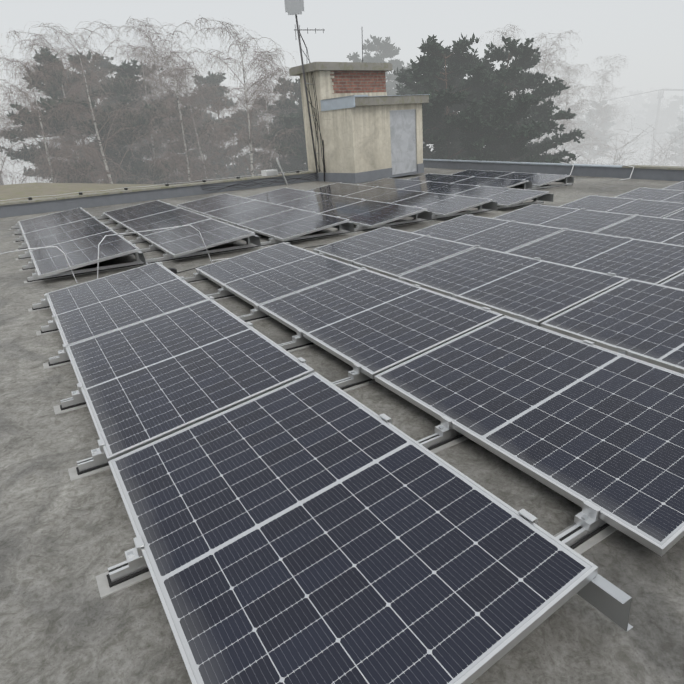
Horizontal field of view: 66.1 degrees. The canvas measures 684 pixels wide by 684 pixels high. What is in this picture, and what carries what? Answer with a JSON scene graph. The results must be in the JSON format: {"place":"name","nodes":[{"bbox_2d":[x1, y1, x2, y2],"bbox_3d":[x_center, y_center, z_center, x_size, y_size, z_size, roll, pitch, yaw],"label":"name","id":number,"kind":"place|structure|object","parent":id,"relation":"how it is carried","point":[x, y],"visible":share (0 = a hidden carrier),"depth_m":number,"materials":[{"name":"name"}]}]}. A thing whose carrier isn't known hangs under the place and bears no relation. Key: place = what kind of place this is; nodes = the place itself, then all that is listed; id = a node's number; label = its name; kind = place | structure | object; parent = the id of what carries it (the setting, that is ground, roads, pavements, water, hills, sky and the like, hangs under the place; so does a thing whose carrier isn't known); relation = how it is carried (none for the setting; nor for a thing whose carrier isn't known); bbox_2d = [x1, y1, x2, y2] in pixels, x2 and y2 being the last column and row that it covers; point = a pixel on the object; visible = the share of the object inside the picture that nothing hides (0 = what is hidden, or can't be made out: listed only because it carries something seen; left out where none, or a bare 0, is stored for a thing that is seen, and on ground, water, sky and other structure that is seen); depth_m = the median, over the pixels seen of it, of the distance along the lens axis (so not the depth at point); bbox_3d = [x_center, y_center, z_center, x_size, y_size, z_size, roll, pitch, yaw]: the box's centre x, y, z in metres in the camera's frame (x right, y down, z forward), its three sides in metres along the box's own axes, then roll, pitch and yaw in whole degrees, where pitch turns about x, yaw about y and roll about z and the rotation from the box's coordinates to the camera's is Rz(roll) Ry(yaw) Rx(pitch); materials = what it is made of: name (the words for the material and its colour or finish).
{"place":"outdoors","nodes":[
{"label":"outdoors","id":0,"kind":"place"},
{"bbox_2d":[0,183,163,201],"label":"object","id":1,"kind":"structure","parent":0,"point":[14,192],"depth_m":15.20,"materials":[{"name":"beige soil"}]},
{"bbox_2d":[0,158,633,282],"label":"roof cables and conductors","id":2,"kind":"object","parent":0,"point":[272,172],"visible":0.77,"depth_m":13.67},
{"bbox_2d":[0,168,683,683],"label":"building roof","id":3,"kind":"structure","parent":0,"point":[64,540],"depth_m":2.13,"materials":[{"name":"grey concrete"}]},
{"bbox_2d":[9,183,616,598],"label":"mounting rails","id":4,"kind":"object","parent":3,"relation":"on","point":[123,575],"visible":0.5,"depth_m":3.37,"materials":[{"name":"metal"}]},
{"bbox_2d":[23,217,111,250],"bbox_3d":[-4.322,-1.703,8.233,1.134,0.035,1.722,-22,29,-26],"label":"pv module","id":5,"kind":"object","parent":4,"relation":"on","point":[50,236],"visible":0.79,"depth_m":8.15,"materials":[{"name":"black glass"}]},
{"bbox_2d":[29,230,139,277],"bbox_3d":[-3.398,-1.185,6.850,1.134,0.035,1.722,-23,29,-26],"label":"pv module","id":6,"kind":"object","parent":4,"relation":"on","point":[81,252],"visible":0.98,"depth_m":6.65,"materials":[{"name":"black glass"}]},
{"bbox_2d":[45,262,210,345],"bbox_3d":[-2.012,-0.404,4.787,1.134,0.036,1.722,-22,29,-26],"label":"solar panel","id":7,"kind":"object","parent":4,"relation":"on","point":[94,308],"visible":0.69,"depth_m":4.63,"materials":[{"name":"black glass"}]},
{"bbox_2d":[120,208,211,237],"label":"pv module","id":8,"kind":"object","parent":4,"relation":"on","point":[176,217],"visible":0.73,"depth_m":8.88,"materials":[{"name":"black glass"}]},
{"bbox_2d":[65,299,313,460],"bbox_3d":[-1.085,0.111,3.405,1.134,0.036,1.722,-23,29,-25],"label":"solar panel","id":9,"kind":"object","parent":4,"relation":"on","point":[147,381],"visible":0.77,"depth_m":3.17,"materials":[{"name":"black glass"}]},
{"bbox_2d":[142,219,254,257],"bbox_3d":[-2.111,-1.531,7.584,1.134,0.036,1.722,-22,28,-26],"label":"pv module","id":10,"kind":"object","parent":4,"relation":"on","point":[179,241],"visible":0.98,"depth_m":7.41,"materials":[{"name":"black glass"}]},
{"bbox_2d":[203,200,294,225],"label":"pv module","id":11,"kind":"object","parent":4,"relation":"on","point":[235,215],"visible":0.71,"depth_m":9.59,"materials":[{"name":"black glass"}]},
{"bbox_2d":[195,242,362,305],"bbox_3d":[-0.726,-0.755,5.520,1.134,0.036,1.722,-22,29,-26],"label":"solar panel","id":12,"kind":"object","parent":4,"relation":"on","point":[267,274],"visible":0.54,"depth_m":5.38,"materials":[{"name":"black glass"}]},
{"bbox_2d":[237,208,348,241],"bbox_3d":[-0.821,-1.879,8.317,1.134,0.036,1.722,-23,29,-25],"label":"pv module","id":13,"kind":"object","parent":4,"relation":"on","point":[288,224],"visible":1,"depth_m":8.15,"materials":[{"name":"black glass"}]},
{"bbox_2d":[16,169,646,568],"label":"panel clamps","id":14,"kind":"object","parent":4,"relation":"on","point":[586,519],"visible":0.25,"depth_m":3.20,"materials":[{"name":"metal"}]},
{"bbox_2d":[108,372,597,683],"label":"solar panel","id":15,"kind":"object","parent":4,"relation":"on","point":[314,528],"visible":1,"depth_m":1.77,"materials":[{"name":"black glass"}]},
{"bbox_2d":[321,200,426,227],"bbox_3d":[0.460,-2.226,9.047,1.134,0.035,1.722,-23,28,-25],"label":"pv module","id":16,"kind":"object","parent":4,"relation":"on","point":[369,213],"visible":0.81,"depth_m":8.88,"materials":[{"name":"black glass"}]},
{"bbox_2d":[258,269,502,378],"bbox_3d":[0.203,-0.239,4.139,1.134,0.036,1.722,-23,29,-25],"label":"solar panel","id":17,"kind":"object","parent":4,"relation":"on","point":[372,323],"visible":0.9,"depth_m":3.94,"materials":[{"name":"black glass"}]},
{"bbox_2d":[132,177,632,631],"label":"wind deflectors","id":18,"kind":"object","parent":4,"relation":"on","point":[607,598],"visible":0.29,"depth_m":1.63,"materials":[{"name":"metal"}]},
{"bbox_2d":[18,207,92,233],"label":"pv module","id":19,"kind":"object","parent":18,"relation":"on","point":[51,220],"visible":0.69,"depth_m":9.53,"materials":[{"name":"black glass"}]},
{"bbox_2d":[104,200,179,222],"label":"pv module","id":20,"kind":"object","parent":18,"relation":"on","point":[137,211],"visible":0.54,"depth_m":10.27,"materials":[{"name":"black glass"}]},
{"bbox_2d":[178,193,253,214],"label":"pv module","id":21,"kind":"object","parent":18,"relation":"on","point":[212,203],"visible":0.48,"depth_m":10.99,"materials":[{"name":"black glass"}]},
{"bbox_2d":[245,188,318,203],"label":"pv module","id":22,"kind":"object","parent":18,"relation":"on","point":[281,195],"visible":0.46,"depth_m":11.75,"materials":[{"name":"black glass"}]},
{"bbox_2d":[279,193,364,212],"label":"pv module","id":23,"kind":"object","parent":18,"relation":"on","point":[320,202],"visible":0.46,"depth_m":10.36,"materials":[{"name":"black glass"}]},
{"bbox_2d":[306,183,374,195],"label":"pv module","id":24,"kind":"object","parent":18,"relation":"on","point":[342,189],"visible":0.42,"depth_m":12.53,"materials":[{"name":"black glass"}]},
{"bbox_2d":[345,187,426,202],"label":"pv module","id":25,"kind":"object","parent":18,"relation":"on","point":[385,195],"visible":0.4,"depth_m":11.14,"materials":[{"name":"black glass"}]},
{"bbox_2d":[361,178,427,188],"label":"pv module","id":26,"kind":"object","parent":18,"relation":"on","point":[393,183],"visible":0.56,"depth_m":13.27,"materials":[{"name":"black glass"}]},
{"bbox_2d":[402,181,479,194],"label":"pv module","id":27,"kind":"object","parent":18,"relation":"on","point":[441,187],"visible":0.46,"depth_m":11.89,"materials":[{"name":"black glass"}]},
{"bbox_2d":[408,173,473,182],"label":"pv module","id":28,"kind":"object","parent":18,"relation":"on","point":[443,178],"visible":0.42,"depth_m":14.01,"materials":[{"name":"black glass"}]},
{"bbox_2d":[451,170,513,177],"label":"pv module","id":29,"kind":"object","parent":18,"relation":"on","point":[487,174],"visible":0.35,"depth_m":14.76,"materials":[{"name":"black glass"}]},
{"bbox_2d":[454,177,527,187],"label":"pv module","id":30,"kind":"object","parent":18,"relation":"on","point":[493,182],"visible":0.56,"depth_m":12.60,"materials":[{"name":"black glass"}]},
{"bbox_2d":[454,186,548,206],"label":"pv module","id":31,"kind":"object","parent":18,"relation":"on","point":[504,197],"visible":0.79,"depth_m":10.35,"materials":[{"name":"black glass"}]},
{"bbox_2d":[497,172,569,186],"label":"pv module","id":32,"kind":"object","parent":18,"relation":"on","point":[538,180],"visible":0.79,"depth_m":13.21,"materials":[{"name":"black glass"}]},
{"bbox_2d":[663,181,683,189],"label":"solar panel","id":33,"kind":"object","parent":18,"relation":"on","point":[678,186],"visible":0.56,"depth_m":10.52,"materials":[{"name":"black glass"}]},
{"bbox_2d":[313,227,476,277],"bbox_3d":[0.561,-1.104,6.253,1.134,0.036,1.722,-23,29,-26],"label":"pv module","id":34,"kind":"object","parent":4,"relation":"on","point":[389,252],"visible":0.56,"depth_m":6.12,"materials":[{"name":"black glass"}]},
{"bbox_2d":[392,192,492,216],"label":"pv module","id":35,"kind":"object","parent":4,"relation":"on","point":[440,204],"visible":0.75,"depth_m":9.63,"materials":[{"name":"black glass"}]},
{"bbox_2d":[412,214,564,251],"bbox_3d":[1.847,-1.450,6.984,1.134,0.035,1.722,-23,28,-25],"label":"pv module","id":36,"kind":"object","parent":4,"relation":"on","point":[496,234],"visible":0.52,"depth_m":6.88,"materials":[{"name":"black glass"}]},
{"bbox_2d":[398,247,628,325],"bbox_3d":[1.483,-0.583,4.870,1.134,0.036,1.722,-22,29,-26],"label":"solar panel","id":37,"kind":"object","parent":4,"relation":"on","point":[536,292],"visible":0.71,"depth_m":4.70,"materials":[{"name":"black glass"}]},
{"bbox_2d":[374,315,683,556],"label":"solar panel","id":38,"kind":"object","parent":4,"relation":"on","point":[578,422],"visible":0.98,"depth_m":2.60,"materials":[{"name":"black glass"}]},
{"bbox_2d":[494,204,635,232],"bbox_3d":[3.135,-1.800,7.717,1.134,0.036,1.722,-22,28,-25],"label":"pv module","id":39,"kind":"object","parent":4,"relation":"on","point":[592,221],"visible":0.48,"depth_m":7.66,"materials":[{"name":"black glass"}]},
{"bbox_2d":[506,229,683,283],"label":"solar panel","id":40,"kind":"object","parent":4,"relation":"on","point":[647,261],"visible":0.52,"depth_m":5.53,"materials":[{"name":"black glass"}]},
{"bbox_2d":[540,279,683,373],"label":"solar panel","id":41,"kind":"object","parent":4,"relation":"on","point":[641,320],"visible":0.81,"depth_m":3.77,"materials":[{"name":"black glass"}]},
{"bbox_2d":[558,195,683,217],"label":"solar panel","id":42,"kind":"object","parent":4,"relation":"on","point":[653,208],"visible":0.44,"depth_m":8.42,"materials":[{"name":"black glass"}]},
{"bbox_2d":[594,215,683,245],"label":"solar panel","id":43,"kind":"object","parent":4,"relation":"on","point":[657,229],"visible":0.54,"depth_m":6.67,"materials":[{"name":"black glass"}]},
{"bbox_2d":[616,188,683,202],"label":"solar panel","id":44,"kind":"object","parent":4,"relation":"on","point":[666,195],"visible":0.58,"depth_m":9.49,"materials":[{"name":"black glass"}]},
{"bbox_2d":[659,272,683,288],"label":"solar panel","id":45,"kind":"object","parent":4,"relation":"on","point":[677,281],"depth_m":4.69,"materials":[{"name":"glass"}]},
{"bbox_2d":[663,209,683,219],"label":"solar panel","id":46,"kind":"object","parent":4,"relation":"on","point":[679,215],"visible":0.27,"depth_m":7.62,"materials":[{"name":"black glass"}]},
{"bbox_2d":[284,0,362,181],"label":"aerial mast","id":47,"kind":"object","parent":3,"relation":"on","point":[294,7],"visible":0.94,"depth_m":15.67,"materials":[{"name":"metal"}]},
{"bbox_2d":[0,159,683,217],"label":"roof parapets","id":48,"kind":"object","parent":3,"relation":"on","point":[114,197],"visible":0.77,"depth_m":14.20,"materials":[{"name":"grey concrete"}]},
{"bbox_2d":[289,62,429,183],"bbox_3d":[0.614,-7.009,16.805,3.753,3.503,3.128,-15,25,-29],"label":"rooftop stairwell hut","id":49,"kind":"object","parent":3,"relation":"on","point":[370,130],"visible":0.98,"depth_m":16.07,"materials":[{"name":"beige paint"}]},
{"bbox_2d":[0,120,683,184],"bbox_3d":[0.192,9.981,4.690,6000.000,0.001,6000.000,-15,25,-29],"label":"terrain","id":50,"kind":"structure","parent":0,"point":[19,171],"depth_m":180.52,"materials":[{"name":"white plant"}]},
{"bbox_2d":[0,108,21,183],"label":"tree","id":51,"kind":"object","parent":50,"relation":"on","point":[4,155],"visible":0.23,"depth_m":94.26,"materials":[{"name":"grey plant"}]},
{"bbox_2d":[0,95,42,182],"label":"tree","id":52,"kind":"object","parent":50,"relation":"on","point":[7,121],"visible":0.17,"depth_m":91.70,"materials":[{"name":"plant"}]},
{"bbox_2d":[0,46,75,184],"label":"birch tree","id":53,"kind":"object","parent":50,"relation":"on","point":[1,177],"visible":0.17,"depth_m":25.63,"materials":[{"name":"grey plant"}]},
{"bbox_2d":[24,89,74,159],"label":"tree","id":54,"kind":"object","parent":50,"relation":"on","point":[40,93],"visible":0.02,"depth_m":81.33,"materials":[{"name":"grey plant"}]},
{"bbox_2d":[0,55,103,182],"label":"birch tree","id":55,"kind":"object","parent":50,"relation":"on","point":[40,124],"visible":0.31,"depth_m":22.74,"materials":[{"name":"grey plant"}]},
{"bbox_2d":[1,29,131,183],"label":"birch tree","id":56,"kind":"object","parent":50,"relation":"on","point":[50,45],"visible":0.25,"depth_m":27.31,"materials":[{"name":"grey plant"}]},
{"bbox_2d":[0,47,163,183],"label":"pine tree","id":57,"kind":"object","parent":50,"relation":"on","point":[51,121],"visible":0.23,"depth_m":27.16,"materials":[{"name":"green plant"}]},
{"bbox_2d":[12,20,178,183],"bbox_3d":[-10.054,-6.229,25.200,9.178,15.500,7.306,-20,28,-36],"label":"birch tree","id":58,"kind":"object","parent":50,"relation":"on","point":[105,166],"visible":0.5,"depth_m":22.95,"materials":[{"name":"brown plant"}]},
{"bbox_2d":[60,51,168,182],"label":"pine tree","id":59,"kind":"object","parent":50,"relation":"on","point":[105,63],"visible":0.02,"depth_m":32.32,"materials":[{"name":"green plant"}]},
{"bbox_2d":[91,38,207,183],"bbox_3d":[-10.554,-9.080,31.714,6.944,15.947,7.132,-5,22,-7],"label":"birch tree","id":60,"kind":"object","parent":50,"relation":"on","point":[146,91],"visible":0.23,"depth_m":29.02,"materials":[{"name":"grey plant"}]},
{"bbox_2d":[140,83,166,160],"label":"tree","id":61,"kind":"object","parent":50,"relation":"on","point":[153,98],"visible":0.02,"depth_m":76.10,"materials":[{"name":"grey plant"}]},
{"bbox_2d":[87,58,225,184],"bbox_3d":[-11.104,-8.649,32.035,8.116,14.912,7.282,-6,22,-14],"label":"pine tree","id":62,"kind":"object","parent":50,"relation":"on","point":[126,72],"visible":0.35,"depth_m":29.19,"materials":[{"name":"green plant"}]},
{"bbox_2d":[94,17,237,179],"bbox_3d":[-10.231,-10.271,32.837,8.951,17.282,7.480,19,30,42],"label":"birch tree","id":63,"kind":"object","parent":50,"relation":"on","point":[148,41],"visible":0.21,"depth_m":30.68,"materials":[{"name":"grey plant"}]},
{"bbox_2d":[112,18,251,184],"bbox_3d":[-8.110,-7.043,26.550,6.351,15.847,6.643,17,29,39],"label":"birch tree","id":64,"kind":"object","parent":50,"relation":"on","point":[177,157],"visible":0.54,"depth_m":25.00,"materials":[{"name":"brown plant"}]},
{"bbox_2d":[152,60,241,184],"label":"birch tree","id":65,"kind":"object","parent":50,"relation":"on","point":[207,148],"visible":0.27,"depth_m":29.09,"materials":[{"name":"plant"}]},
{"bbox_2d":[189,107,222,158],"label":"tree","id":66,"kind":"object","parent":50,"relation":"on","point":[212,117],"visible":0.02,"depth_m":89.78,"materials":[{"name":"grey wood"}]},
{"bbox_2d":[176,71,266,179],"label":"pine tree","id":67,"kind":"object","parent":50,"relation":"on","point":[208,79],"visible":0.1,"depth_m":35.24,"materials":[{"name":"green plant"}]},
{"bbox_2d":[156,17,303,181],"bbox_3d":[-4.218,-6.794,25.570,7.458,15.813,9.280,-9,23,-16],"label":"birch tree","id":68,"kind":"object","parent":50,"relation":"on","point":[240,134],"visible":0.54,"depth_m":24.52,"materials":[{"name":"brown plant"}]},
{"bbox_2d":[229,89,272,125],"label":"tree","id":69,"kind":"object","parent":50,"relation":"on","point":[245,101],"depth_m":118.41,"materials":[{"name":"grey plant"}]},
{"bbox_2d":[233,82,277,167],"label":"birch tree","id":70,"kind":"object","parent":50,"relation":"on","point":[268,98],"visible":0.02,"depth_m":40.97,"materials":[{"name":"grey plant"}]},
{"bbox_2d":[222,46,300,174],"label":"birch tree","id":71,"kind":"object","parent":50,"relation":"on","point":[266,100],"visible":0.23,"depth_m":29.67,"materials":[{"name":"grey plant"}]},
{"bbox_2d":[255,93,277,157],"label":"tree","id":72,"kind":"object","parent":50,"relation":"on","point":[270,118],"depth_m":111.96,"materials":[{"name":"grey plant"}]},
{"bbox_2d":[241,77,307,173],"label":"pine tree","id":73,"kind":"object","parent":50,"relation":"on","point":[289,105],"visible":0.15,"depth_m":31.14,"materials":[{"name":"green plant"}]},
{"bbox_2d":[264,96,307,173],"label":"pine tree","id":74,"kind":"object","parent":50,"relation":"on","point":[296,119],"visible":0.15,"depth_m":29.28,"materials":[{"name":"green plant"}]},
{"bbox_2d":[346,34,412,95],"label":"pine tree","id":75,"kind":"object","parent":50,"relation":"on","point":[386,49],"visible":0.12,"depth_m":46.15,"materials":[{"name":"green plant"}]},
{"bbox_2d":[393,65,443,152],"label":"pine tree","id":76,"kind":"object","parent":50,"relation":"on","point":[402,90],"depth_m":28.20,"materials":[{"name":"green plant"}]},
{"bbox_2d":[225,89,683,165],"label":"power line pole","id":77,"kind":"object","parent":50,"relation":"on","point":[660,95],"visible":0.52,"depth_m":76.41,"materials":[{"name":"grey metal"}]},
{"bbox_2d":[394,46,529,160],"bbox_3d":[5.269,-7.397,27.869,7.711,14.510,8.044,17,27,35],"label":"pine tree","id":78,"kind":"object","parent":50,"relation":"on","point":[440,137],"visible":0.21,"depth_m":24.75,"materials":[{"name":"green plant"}]},
{"bbox_2d":[406,32,521,161],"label":"pine tree","id":79,"kind":"object","parent":50,"relation":"on","point":[429,64],"visible":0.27,"depth_m":23.71,"materials":[{"name":"green plant"}]},
{"bbox_2d":[442,35,584,163],"bbox_3d":[7.624,-7.015,26.675,7.175,14.526,8.198,2,20,5],"label":"pine tree","id":80,"kind":"object","parent":50,"relation":"on","point":[537,123],"visible":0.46,"depth_m":24.02,"materials":[{"name":"green plant"}]},
{"bbox_2d":[480,24,559,141],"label":"birch tree","id":81,"kind":"object","parent":50,"relation":"on","point":[506,33],"visible":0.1,"depth_m":42.19,"materials":[{"name":"grey plant"}]},
{"bbox_2d":[529,98,567,149],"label":"tree","id":82,"kind":"object","parent":50,"relation":"on","point":[533,140],"visible":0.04,"depth_m":82.70,"materials":[{"name":"grey plant"}]},
{"bbox_2d":[512,30,590,163],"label":"birch tree","id":83,"kind":"object","parent":50,"relation":"on","point":[543,62],"visible":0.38,"depth_m":39.53,"materials":[{"name":"grey plant"}]},
{"bbox_2d":[554,106,586,151],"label":"tree","id":84,"kind":"object","parent":50,"relation":"on","point":[581,117],"visible":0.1,"depth_m":93.66,"materials":[{"name":"grey plant"}]},
{"bbox_2d":[533,63,614,163],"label":"birch tree","id":85,"kind":"object","parent":50,"relation":"on","point":[576,103],"visible":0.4,"depth_m":47.82,"materials":[{"name":"plant"}]},
{"bbox_2d":[552,54,633,163],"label":"birch tree","id":86,"kind":"object","parent":50,"relation":"on","point":[599,111],"visible":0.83,"depth_m":59.44,"materials":[{"name":"grey plant"}]},
{"bbox_2d":[572,100,617,163],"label":"tree","id":87,"kind":"object","parent":50,"relation":"on","point":[585,125],"visible":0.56,"depth_m":74.87,"materials":[{"name":"grey plant"}]},
{"bbox_2d":[594,110,625,162],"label":"pine tree","id":88,"kind":"object","parent":50,"relation":"on","point":[622,124],"visible":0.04,"depth_m":103.56,"materials":[{"name":"grey plant"}]},
{"bbox_2d":[595,96,629,164],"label":"tree","id":89,"kind":"object","parent":50,"relation":"on","point":[613,104],"visible":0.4,"depth_m":85.89,"materials":[{"name":"grey plant"}]},
{"bbox_2d":[577,119,655,164],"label":"bush","id":90,"kind":"object","parent":50,"relation":"on","point":[617,158],"visible":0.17,"depth_m":48.39,"materials":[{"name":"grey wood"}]},
{"bbox_2d":[605,99,637,164],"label":"birch tree","id":91,"kind":"object","parent":50,"relation":"on","point":[621,121],"visible":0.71,"depth_m":83.54,"materials":[{"name":"grey plant"}]},
{"bbox_2d":[617,90,648,161],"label":"tree","id":92,"kind":"object","parent":50,"relation":"on","point":[636,100],"visible":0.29,"depth_m":119.85,"materials":[{"name":"grey plant"}]},
{"bbox_2d":[622,103,667,164],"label":"pine tree","id":93,"kind":"object","parent":50,"relation":"on","point":[650,119],"visible":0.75,"depth_m":97.13,"materials":[{"name":"grey plant"}]},
{"bbox_2d":[630,93,661,164],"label":"tree","id":94,"kind":"object","parent":50,"relation":"on","point":[638,108],"visible":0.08,"depth_m":112.38,"materials":[{"name":"grey plant"}]},
{"bbox_2d":[632,87,668,162],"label":"tree","id":95,"kind":"object","parent":50,"relation":"on","point":[653,98],"visible":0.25,"depth_m":103.55,"materials":[{"name":"grey plant"}]},
{"bbox_2d":[629,129,683,166],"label":"bush","id":96,"kind":"object","parent":50,"relation":"on","point":[661,151],"visible":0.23,"depth_m":53.47,"materials":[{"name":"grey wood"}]},
{"bbox_2d":[642,95,683,165],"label":"birch tree","id":97,"kind":"object","parent":50,"relation":"on","point":[659,129],"visible":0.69,"depth_m":84.00,"materials":[{"name":"grey plant"}]},
{"bbox_2d":[650,95,683,165],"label":"tree","id":98,"kind":"object","parent":50,"relation":"on","point":[679,100],"visible":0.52,"depth_m":88.80,"materials":[{"name":"grey plant"}]},
{"bbox_2d":[664,117,683,165],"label":"pine tree","id":99,"kind":"object","parent":50,"relation":"on","point":[676,133],"visible":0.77,"depth_m":73.08,"materials":[{"name":"grey plant"}]},
{"bbox_2d":[671,115,683,138],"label":"pine tree","id":100,"kind":"object","parent":50,"relation":"on","point":[679,123],"visible":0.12,"depth_m":85.47,"materials":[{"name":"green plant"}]},
{"bbox_2d":[0,0,683,145],"label":"sky","id":101,"kind":"structure","parent":0,"point":[650,33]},
{"bbox_2d":[664,140,683,165],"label":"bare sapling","id":102,"kind":"object","parent":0,"point":[678,162],"visible":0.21,"depth_m":60.50,"materials":[{"name":"grey plant"}]}
]}

